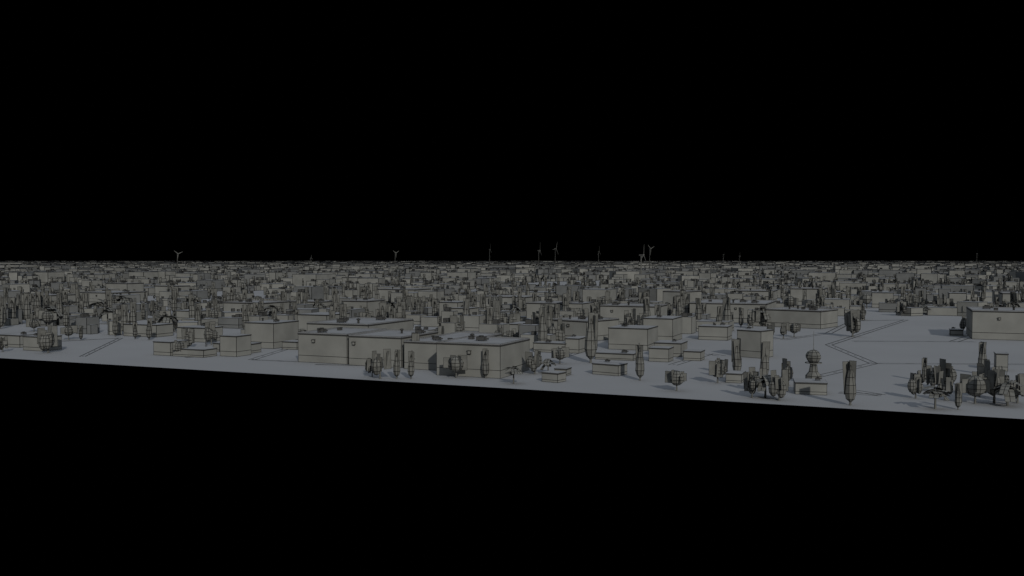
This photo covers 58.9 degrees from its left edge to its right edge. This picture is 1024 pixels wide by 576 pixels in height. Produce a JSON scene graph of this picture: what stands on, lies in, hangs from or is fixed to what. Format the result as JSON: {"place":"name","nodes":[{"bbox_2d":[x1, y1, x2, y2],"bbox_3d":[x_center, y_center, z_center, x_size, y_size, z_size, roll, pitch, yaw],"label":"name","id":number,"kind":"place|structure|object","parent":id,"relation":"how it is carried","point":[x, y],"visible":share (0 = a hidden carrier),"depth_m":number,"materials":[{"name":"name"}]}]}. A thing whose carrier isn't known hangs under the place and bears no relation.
{"place":"outdoors","nodes":[
{"label":"outdoors","id":0,"kind":"place"},
{"bbox_2d":[0,335,22,347],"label":"walls","id":1,"kind":"structure","parent":0,"point":[15,341],"depth_m":311.94,"materials":[{"name":"paint"}]},
{"bbox_2d":[23,336,61,350],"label":"walls","id":2,"kind":"structure","parent":0,"point":[30,344],"depth_m":301.48,"materials":[{"name":"paint"}]},
{"bbox_2d":[80,292,147,304],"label":"walls","id":3,"kind":"structure","parent":0,"point":[97,297],"depth_m":610.19,"materials":[{"name":"paint"}]},
{"bbox_2d":[106,283,143,290],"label":"walls","id":4,"kind":"structure","parent":0,"point":[131,287],"depth_m":746.97,"materials":[{"name":"paint"}]},
{"bbox_2d":[123,324,172,336],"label":"walls","id":5,"kind":"structure","parent":0,"point":[161,330],"depth_m":356.75,"materials":[{"name":"paint"}]},
{"bbox_2d":[153,339,188,355],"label":"house","id":6,"kind":"structure","parent":0,"point":[163,347],"depth_m":286.06,"materials":[{"name":"paint"}]},
{"bbox_2d":[155,286,189,296],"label":"walls","id":7,"kind":"structure","parent":0,"point":[160,288],"depth_m":748.96,"materials":[{"name":"paint"}]},
{"bbox_2d":[175,311,209,319],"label":"walls","id":8,"kind":"structure","parent":0,"point":[181,315],"depth_m":454.02,"materials":[{"name":"paint"}]},
{"bbox_2d":[173,349,216,357],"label":"walls","id":9,"kind":"structure","parent":0,"point":[197,353],"depth_m":281.64,"materials":[{"name":"paint"}]},
{"bbox_2d":[177,327,222,341],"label":"walls","id":10,"kind":"structure","parent":0,"point":[199,335],"depth_m":333.03,"materials":[{"name":"paint"}]},
{"bbox_2d":[219,334,251,356],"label":"house","id":11,"kind":"structure","parent":0,"point":[234,345],"depth_m":283.34,"materials":[{"name":"paint"}]},
{"bbox_2d":[223,302,288,313],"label":"walls","id":12,"kind":"structure","parent":0,"point":[228,306],"depth_m":466.63,"materials":[{"name":"paint"}]},
{"bbox_2d":[251,342,261,352],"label":"house","id":13,"kind":"structure","parent":0,"point":[255,347],"depth_m":294.68,"materials":[{"name":"paint"}]},
{"bbox_2d":[245,321,298,348],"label":"walls","id":14,"kind":"structure","parent":0,"point":[271,336],"depth_m":309.73,"materials":[{"name":"paint"}]},
{"bbox_2d":[244,320,298,323],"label":"roof","id":15,"kind":"structure","parent":14,"relation":"on","point":[271,321],"depth_m":314.34,"materials":[{"name":"grey metal"}]},
{"bbox_2d":[298,334,348,363],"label":"walls","id":16,"kind":"structure","parent":0,"point":[329,349],"depth_m":264.17,"materials":[{"name":"paint"}]},
{"bbox_2d":[297,328,377,335],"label":"roof","id":17,"kind":"structure","parent":16,"relation":"on","point":[345,330],"depth_m":274.02,"materials":[{"name":"grey metal"}]},
{"bbox_2d":[298,327,385,334],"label":"parapet","id":18,"kind":"structure","parent":17,"relation":"on","point":[308,332],"depth_m":271.23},
{"bbox_2d":[297,313,349,330],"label":"walls","id":19,"kind":"structure","parent":0,"point":[303,320],"depth_m":353.19,"materials":[{"name":"paint"}]},
{"bbox_2d":[307,321,412,330],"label":"walls","id":20,"kind":"structure","parent":0,"point":[406,325],"depth_m":305.63,"materials":[{"name":"paint"}]},
{"bbox_2d":[306,318,412,325],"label":"roof","id":21,"kind":"structure","parent":20,"relation":"on","point":[364,320],"depth_m":314.02,"materials":[{"name":"grey metal"}]},
{"bbox_2d":[307,317,412,324],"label":"parapet","id":22,"kind":"structure","parent":21,"relation":"on","point":[319,322],"depth_m":310.26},
{"bbox_2d":[342,301,379,317],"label":"walls","id":23,"kind":"structure","parent":0,"point":[373,306],"depth_m":434.47,"materials":[{"name":"paint"}]},
{"bbox_2d":[349,333,437,367],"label":"walls","id":24,"kind":"structure","parent":0,"point":[360,351],"depth_m":256.74,"materials":[{"name":"paint"}]},
{"bbox_2d":[348,330,437,338],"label":"roof","id":25,"kind":"structure","parent":24,"relation":"on","point":[392,333],"depth_m":264.24,"materials":[{"name":"grey metal"}]},
{"bbox_2d":[349,329,437,337],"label":"parapet","id":26,"kind":"structure","parent":25,"relation":"on","point":[358,334],"depth_m":263.65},
{"bbox_2d":[378,289,430,301],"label":"walls","id":27,"kind":"structure","parent":0,"point":[383,293],"depth_m":604.36,"materials":[{"name":"paint"}]},
{"bbox_2d":[404,335,501,369],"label":"walls","id":28,"kind":"structure","parent":0,"point":[425,356],"depth_m":248.51,"materials":[{"name":"paint"}]},
{"bbox_2d":[403,333,501,343],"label":"roof","id":29,"kind":"structure","parent":28,"relation":"on","point":[455,335],"depth_m":267.73,"materials":[{"name":"grey metal"}]},
{"bbox_2d":[404,332,501,342],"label":"parapet","id":30,"kind":"structure","parent":29,"relation":"on","point":[493,334],"depth_m":270.66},
{"bbox_2d":[436,340,529,378],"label":"walls","id":31,"kind":"structure","parent":0,"point":[501,359],"depth_m":233.62,"materials":[{"name":"paint"}]},
{"bbox_2d":[436,337,529,346],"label":"roof","id":32,"kind":"structure","parent":31,"relation":"on","point":[495,340],"depth_m":240.39,"materials":[{"name":"grey metal"}]},
{"bbox_2d":[436,336,529,344],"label":"parapet","id":33,"kind":"structure","parent":32,"relation":"on","point":[520,338],"depth_m":239.43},
{"bbox_2d":[0,280,1023,418],"bbox_3d":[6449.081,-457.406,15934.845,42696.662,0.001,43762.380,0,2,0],"label":"ground","id":34,"kind":"structure","parent":0,"point":[912,341],"depth_m":261.08,"materials":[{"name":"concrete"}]},
{"bbox_2d":[26,318,40,331],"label":"round tree","id":35,"kind":"object","parent":34,"relation":"on","point":[32,323],"visible":1,"depth_m":380.08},
{"bbox_2d":[37,325,57,352],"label":"leafy tree","id":36,"kind":"object","parent":34,"relation":"on","point":[47,339],"visible":1,"depth_m":292.76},
{"bbox_2d":[63,306,68,326],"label":"cypress tree","id":37,"kind":"object","parent":34,"relation":"on","point":[66,317],"visible":0.81,"depth_m":398.42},
{"bbox_2d":[60,324,77,339],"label":"round tree","id":38,"kind":"object","parent":34,"relation":"on","point":[68,330],"visible":1,"depth_m":341.70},
{"bbox_2d":[112,313,117,335],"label":"cypress tree","id":39,"kind":"object","parent":34,"relation":"on","point":[115,324],"visible":1,"depth_m":356.68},
{"bbox_2d":[146,318,151,339],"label":"cypress tree","id":40,"kind":"object","parent":34,"relation":"on","point":[149,329],"visible":1,"depth_m":340.20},
{"bbox_2d":[172,340,187,351],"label":"round tree","id":41,"kind":"object","parent":34,"relation":"on","point":[177,346],"visible":0.98,"depth_m":282.85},
{"bbox_2d":[181,328,194,346],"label":"leafy tree","id":42,"kind":"object","parent":34,"relation":"on","point":[189,336],"visible":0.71,"depth_m":310.57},
{"bbox_2d":[204,321,217,344],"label":"leafy tree","id":43,"kind":"object","parent":34,"relation":"on","point":[210,332],"visible":1,"depth_m":320.87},
{"bbox_2d":[282,340,297,349],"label":"house","id":44,"kind":"structure","parent":34,"relation":"on","point":[291,344],"depth_m":304.92,"materials":[{"name":"paint"}]},
{"bbox_2d":[370,349,391,378],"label":"leafy tree","id":45,"kind":"object","parent":34,"relation":"on","point":[376,365],"visible":1,"depth_m":228.89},
{"bbox_2d":[393,350,399,378],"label":"cypress tree","id":46,"kind":"object","parent":34,"relation":"on","point":[396,368],"visible":1,"depth_m":228.96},
{"bbox_2d":[408,351,413,378],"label":"cypress tree","id":47,"kind":"object","parent":34,"relation":"on","point":[410,363],"visible":1,"depth_m":228.91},
{"bbox_2d":[443,355,466,377],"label":"round tree","id":48,"kind":"object","parent":34,"relation":"on","point":[454,363],"visible":1,"depth_m":230.94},
{"bbox_2d":[439,302,470,315],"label":"walls","id":49,"kind":"structure","parent":34,"relation":"on","point":[450,305],"depth_m":424.50,"materials":[{"name":"paint"}]},
{"bbox_2d":[482,349,488,377],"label":"cypress tree","id":50,"kind":"object","parent":34,"relation":"on","point":[485,364],"visible":1,"depth_m":229.95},
{"bbox_2d":[1,264,1009,284],"bbox_3d":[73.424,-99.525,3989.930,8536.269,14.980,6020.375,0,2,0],"label":"distant trees","id":51,"kind":"object","parent":34,"relation":"on","point":[534,277],"visible":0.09,"depth_m":1146.77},
{"bbox_2d":[0,263,1023,286],"bbox_3d":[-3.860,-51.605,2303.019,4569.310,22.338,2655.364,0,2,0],"label":"town buildings","id":52,"kind":"structure","parent":34,"relation":"on","point":[485,273],"depth_m":1380.62,"materials":[{"name":"paint"}]},
{"bbox_2d":[0,261,1023,264],"bbox_3d":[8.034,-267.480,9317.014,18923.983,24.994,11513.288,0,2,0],"label":"distant city","id":53,"kind":"object","parent":34,"relation":"on","point":[580,262],"visible":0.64,"depth_m":4940.62,"materials":[{"name":"paint"}]},
{"bbox_2d":[0,274,1023,340],"bbox_3d":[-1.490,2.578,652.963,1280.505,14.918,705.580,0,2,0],"label":"town trees","id":54,"kind":"object","parent":34,"relation":"on","point":[544,315],"visible":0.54,"depth_m":484.87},
{"bbox_2d":[486,296,538,307],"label":"walls","id":55,"kind":"structure","parent":34,"relation":"on","point":[509,300],"depth_m":548.74,"materials":[{"name":"paint"}]},
{"bbox_2d":[525,350,541,373],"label":"leafy tree","id":56,"kind":"object","parent":34,"relation":"on","point":[534,362],"visible":1,"depth_m":237.81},
{"bbox_2d":[551,346,568,363],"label":"round tree","id":57,"kind":"object","parent":34,"relation":"on","point":[561,353],"visible":1,"depth_m":261.44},
{"bbox_2d":[565,338,584,352],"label":"walls","id":58,"kind":"structure","parent":34,"relation":"on","point":[576,345],"depth_m":293.05,"materials":[{"name":"paint"}]},
{"bbox_2d":[569,303,593,312],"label":"walls","id":59,"kind":"structure","parent":34,"relation":"on","point":[584,306],"depth_m":429.58,"materials":[{"name":"paint"}]},
{"bbox_2d":[552,320,618,340],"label":"building","id":60,"kind":"structure","parent":34,"relation":"on","point":[578,328],"depth_m":338.78,"materials":[{"name":"paint"}]},
{"bbox_2d":[585,312,597,362],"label":"cypress tree","id":61,"kind":"object","parent":34,"relation":"on","point":[591,340],"visible":1,"depth_m":263.90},
{"bbox_2d":[635,343,643,380],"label":"cypress tree","id":62,"kind":"object","parent":34,"relation":"on","point":[639,368],"visible":1,"depth_m":225.65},
{"bbox_2d":[665,370,686,390],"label":"round tree","id":63,"kind":"object","parent":34,"relation":"on","point":[676,378],"visible":1,"depth_m":207.30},
{"bbox_2d":[683,349,704,360],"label":"house","id":64,"kind":"structure","parent":34,"relation":"on","point":[693,354],"depth_m":271.29,"materials":[{"name":"paint"}]},
{"bbox_2d":[709,360,723,382],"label":"leafy tree","id":65,"kind":"object","parent":34,"relation":"on","point":[716,368],"visible":1,"depth_m":220.67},
{"bbox_2d":[689,302,775,322],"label":"walls","id":66,"kind":"structure","parent":34,"relation":"on","point":[711,309],"depth_m":436.13,"materials":[{"name":"paint"}]},
{"bbox_2d":[689,300,775,304],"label":"roof","id":67,"kind":"structure","parent":66,"relation":"on","point":[721,302],"depth_m":448.24,"materials":[{"name":"grey metal"}]},
{"bbox_2d":[731,338,741,370],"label":"cypress tree","id":68,"kind":"object","parent":34,"relation":"on","point":[736,359],"visible":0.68,"depth_m":233.88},
{"bbox_2d":[743,371,757,397],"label":"leafy tree","id":69,"kind":"object","parent":34,"relation":"on","point":[750,384],"visible":1,"depth_m":197.99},
{"bbox_2d":[747,309,760,327],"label":"leafy tree","id":70,"kind":"object","parent":34,"relation":"on","point":[753,317],"visible":0.98,"depth_m":398.46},
{"bbox_2d":[749,367,766,391],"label":"leafy tree","id":71,"kind":"object","parent":34,"relation":"on","point":[754,373],"visible":0.37,"depth_m":207.18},
{"bbox_2d":[755,374,770,397],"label":"umbrella tree","id":72,"kind":"object","parent":34,"relation":"on","point":[763,382],"visible":0.8,"depth_m":196.33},
{"bbox_2d":[760,342,769,374],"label":"cypress tree","id":73,"kind":"object","parent":34,"relation":"on","point":[765,353],"visible":0.69,"depth_m":227.46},
{"bbox_2d":[768,369,788,400],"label":"leafy tree","id":74,"kind":"object","parent":34,"relation":"on","point":[778,385],"visible":1,"depth_m":193.59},
{"bbox_2d":[781,358,792,380],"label":"leafy tree","id":75,"kind":"object","parent":34,"relation":"on","point":[785,364],"visible":0.55,"depth_m":216.24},
{"bbox_2d":[765,310,837,328],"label":"walls","id":76,"kind":"structure","parent":34,"relation":"on","point":[816,320],"depth_m":402.55,"materials":[{"name":"paint"}]},
{"bbox_2d":[765,308,837,311],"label":"roof","id":77,"kind":"structure","parent":76,"relation":"on","point":[795,309],"depth_m":410.09,"materials":[{"name":"grey metal"}]},
{"bbox_2d":[766,307,836,310],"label":"parapet","id":78,"kind":"structure","parent":77,"relation":"on","point":[801,310],"depth_m":408.59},
{"bbox_2d":[842,360,856,404],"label":"cypress tree","id":79,"kind":"object","parent":34,"relation":"on","point":[849,375],"visible":1,"depth_m":187.02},
{"bbox_2d":[844,310,860,336],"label":"leafy tree","id":80,"kind":"object","parent":34,"relation":"on","point":[852,322],"visible":1,"depth_m":354.44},
{"bbox_2d":[907,373,922,398],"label":"leafy tree","id":81,"kind":"object","parent":34,"relation":"on","point":[915,385],"visible":0.99,"depth_m":196.09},
{"bbox_2d":[926,365,943,390],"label":"leafy tree","id":82,"kind":"object","parent":34,"relation":"on","point":[934,375],"visible":0.9,"depth_m":206.31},
{"bbox_2d":[922,386,949,408],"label":"umbrella tree","id":83,"kind":"object","parent":34,"relation":"on","point":[936,394],"visible":1,"depth_m":182.20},
{"bbox_2d":[936,377,952,400],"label":"leafy tree","id":84,"kind":"object","parent":34,"relation":"on","point":[947,386],"visible":0.73,"depth_m":193.04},
{"bbox_2d":[938,359,956,382],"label":"leafy tree","id":85,"kind":"object","parent":34,"relation":"on","point":[948,369],"visible":0.58,"depth_m":207.99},
{"bbox_2d":[955,383,961,409],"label":"cypress tree","id":86,"kind":"object","parent":34,"relation":"on","point":[958,394],"visible":1,"depth_m":181.89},
{"bbox_2d":[960,374,989,403],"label":"round tree","id":87,"kind":"object","parent":34,"relation":"on","point":[974,385],"visible":1,"depth_m":188.39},
{"bbox_2d":[978,342,986,366],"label":"cypress tree","id":88,"kind":"object","parent":34,"relation":"on","point":[982,356],"visible":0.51,"depth_m":238.51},
{"bbox_2d":[984,360,1004,402],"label":"leafy tree","id":89,"kind":"object","parent":34,"relation":"on","point":[996,377],"visible":0.79,"depth_m":188.95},
{"bbox_2d":[966,308,1023,340],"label":"walls","id":90,"kind":"structure","parent":34,"relation":"on","point":[991,326],"depth_m":342.16,"materials":[{"name":"paint"}]},
{"bbox_2d":[966,307,1023,312],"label":"roof","id":91,"kind":"structure","parent":90,"relation":"on","point":[1002,309],"depth_m":354.80,"materials":[{"name":"grey metal"}]},
{"bbox_2d":[994,380,1023,405],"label":"umbrella tree","id":92,"kind":"object","parent":34,"relation":"on","point":[1007,390],"visible":1,"depth_m":185.31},
{"bbox_2d":[1007,373,1023,402],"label":"leafy tree","id":93,"kind":"object","parent":34,"relation":"on","point":[1019,378],"visible":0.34,"depth_m":189.49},
{"bbox_2d":[0,275,1023,348],"bbox_3d":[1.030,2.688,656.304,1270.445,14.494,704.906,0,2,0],"label":"town buildings","id":94,"kind":"structure","parent":0,"point":[88,320],"depth_m":583.55,"materials":[{"name":"paint"}]},
{"bbox_2d":[0,0,1023,575],"label":"sky","id":95,"kind":"structure","parent":0,"point":[131,130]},
{"bbox_2d":[526,304,561,317],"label":"walls","id":96,"kind":"structure","parent":0,"point":[530,308],"depth_m":431.51,"materials":[{"name":"paint"}]},
{"bbox_2d":[533,343,565,352],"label":"walls","id":97,"kind":"structure","parent":0,"point":[543,347],"depth_m":295.58,"materials":[{"name":"paint"}]},
{"bbox_2d":[541,370,566,382],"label":"house","id":98,"kind":"structure","parent":0,"point":[554,376],"depth_m":223.34,"materials":[{"name":"paint"}]},
{"bbox_2d":[592,364,626,375],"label":"walls","id":99,"kind":"structure","parent":0,"point":[610,370],"depth_m":236.85,"materials":[{"name":"paint"}]},
{"bbox_2d":[592,361,627,365],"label":"roof","id":100,"kind":"structure","parent":99,"relation":"on","point":[609,363],"depth_m":237.74,"materials":[{"name":"grey metal"}]},
{"bbox_2d":[595,353,635,360],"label":"walls","id":101,"kind":"structure","parent":0,"point":[616,357],"depth_m":272.55,"materials":[{"name":"paint"}]},
{"bbox_2d":[596,350,635,354],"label":"roof","id":102,"kind":"structure","parent":101,"relation":"on","point":[616,352],"depth_m":274.42,"materials":[{"name":"grey metal"}]},
{"bbox_2d":[608,327,657,350],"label":"walls","id":103,"kind":"structure","parent":0,"point":[626,339],"depth_m":303.78,"materials":[{"name":"paint"}]},
{"bbox_2d":[608,325,657,328],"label":"roof","id":104,"kind":"structure","parent":103,"relation":"on","point":[634,327],"depth_m":305.45,"materials":[{"name":"grey metal"}]},
{"bbox_2d":[600,306,666,324],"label":"building","id":105,"kind":"structure","parent":0,"point":[617,312],"depth_m":408.76,"materials":[{"name":"paint"}]},
{"bbox_2d":[648,346,673,361],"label":"house","id":106,"kind":"structure","parent":0,"point":[660,353],"depth_m":268.24,"materials":[{"name":"paint"}]},
{"bbox_2d":[643,317,681,340],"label":"walls","id":107,"kind":"structure","parent":0,"point":[669,329],"depth_m":333.73,"materials":[{"name":"paint"}]},
{"bbox_2d":[654,342,686,356],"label":"walls","id":108,"kind":"structure","parent":0,"point":[678,350],"depth_m":281.57,"materials":[{"name":"paint"}]},
{"bbox_2d":[663,291,701,304],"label":"walls","id":109,"kind":"structure","parent":0,"point":[668,297],"depth_m":540.53,"materials":[{"name":"paint"}]},
{"bbox_2d":[698,326,731,340],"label":"walls","id":110,"kind":"structure","parent":0,"point":[715,333],"depth_m":340.94,"materials":[{"name":"paint"}]},
{"bbox_2d":[725,370,745,382],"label":"house","id":111,"kind":"structure","parent":0,"point":[733,376],"depth_m":221.96,"materials":[{"name":"paint"}]},
{"bbox_2d":[737,331,772,357],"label":"building","id":112,"kind":"structure","parent":0,"point":[751,341],"depth_m":279.53,"materials":[{"name":"paint"}]},
{"bbox_2d":[736,290,777,300],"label":"walls","id":113,"kind":"structure","parent":0,"point":[765,293],"depth_m":649.55,"materials":[{"name":"paint"}]},
{"bbox_2d":[790,289,826,304],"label":"walls","id":114,"kind":"structure","parent":0,"point":[798,293],"depth_m":604.81,"materials":[{"name":"paint"}]},
{"bbox_2d":[793,382,826,394],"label":"walls","id":115,"kind":"structure","parent":0,"point":[812,389],"depth_m":202.37,"materials":[{"name":"paint"}]},
{"bbox_2d":[793,378,827,383],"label":"roof","id":116,"kind":"structure","parent":115,"relation":"on","point":[806,381],"depth_m":203.98,"materials":[{"name":"grey metal"}]},
{"bbox_2d":[805,339,821,378],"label":"water tower","id":117,"kind":"structure","parent":0,"point":[813,357],"depth_m":217.57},
{"bbox_2d":[820,320,906,376],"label":"road","id":118,"kind":"structure","parent":0,"point":[853,353],"depth_m":315.32,"materials":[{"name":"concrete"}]},
{"bbox_2d":[872,293,893,307],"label":"walls","id":119,"kind":"structure","parent":0,"point":[877,298],"depth_m":571.73,"materials":[{"name":"paint"}]},
{"bbox_2d":[948,293,966,305],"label":"walls","id":120,"kind":"structure","parent":0,"point":[956,297],"depth_m":571.66,"materials":[{"name":"paint"}]},
{"bbox_2d":[994,352,1008,370],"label":"house","id":121,"kind":"structure","parent":0,"point":[1000,359],"depth_m":245.47,"materials":[{"name":"paint"}]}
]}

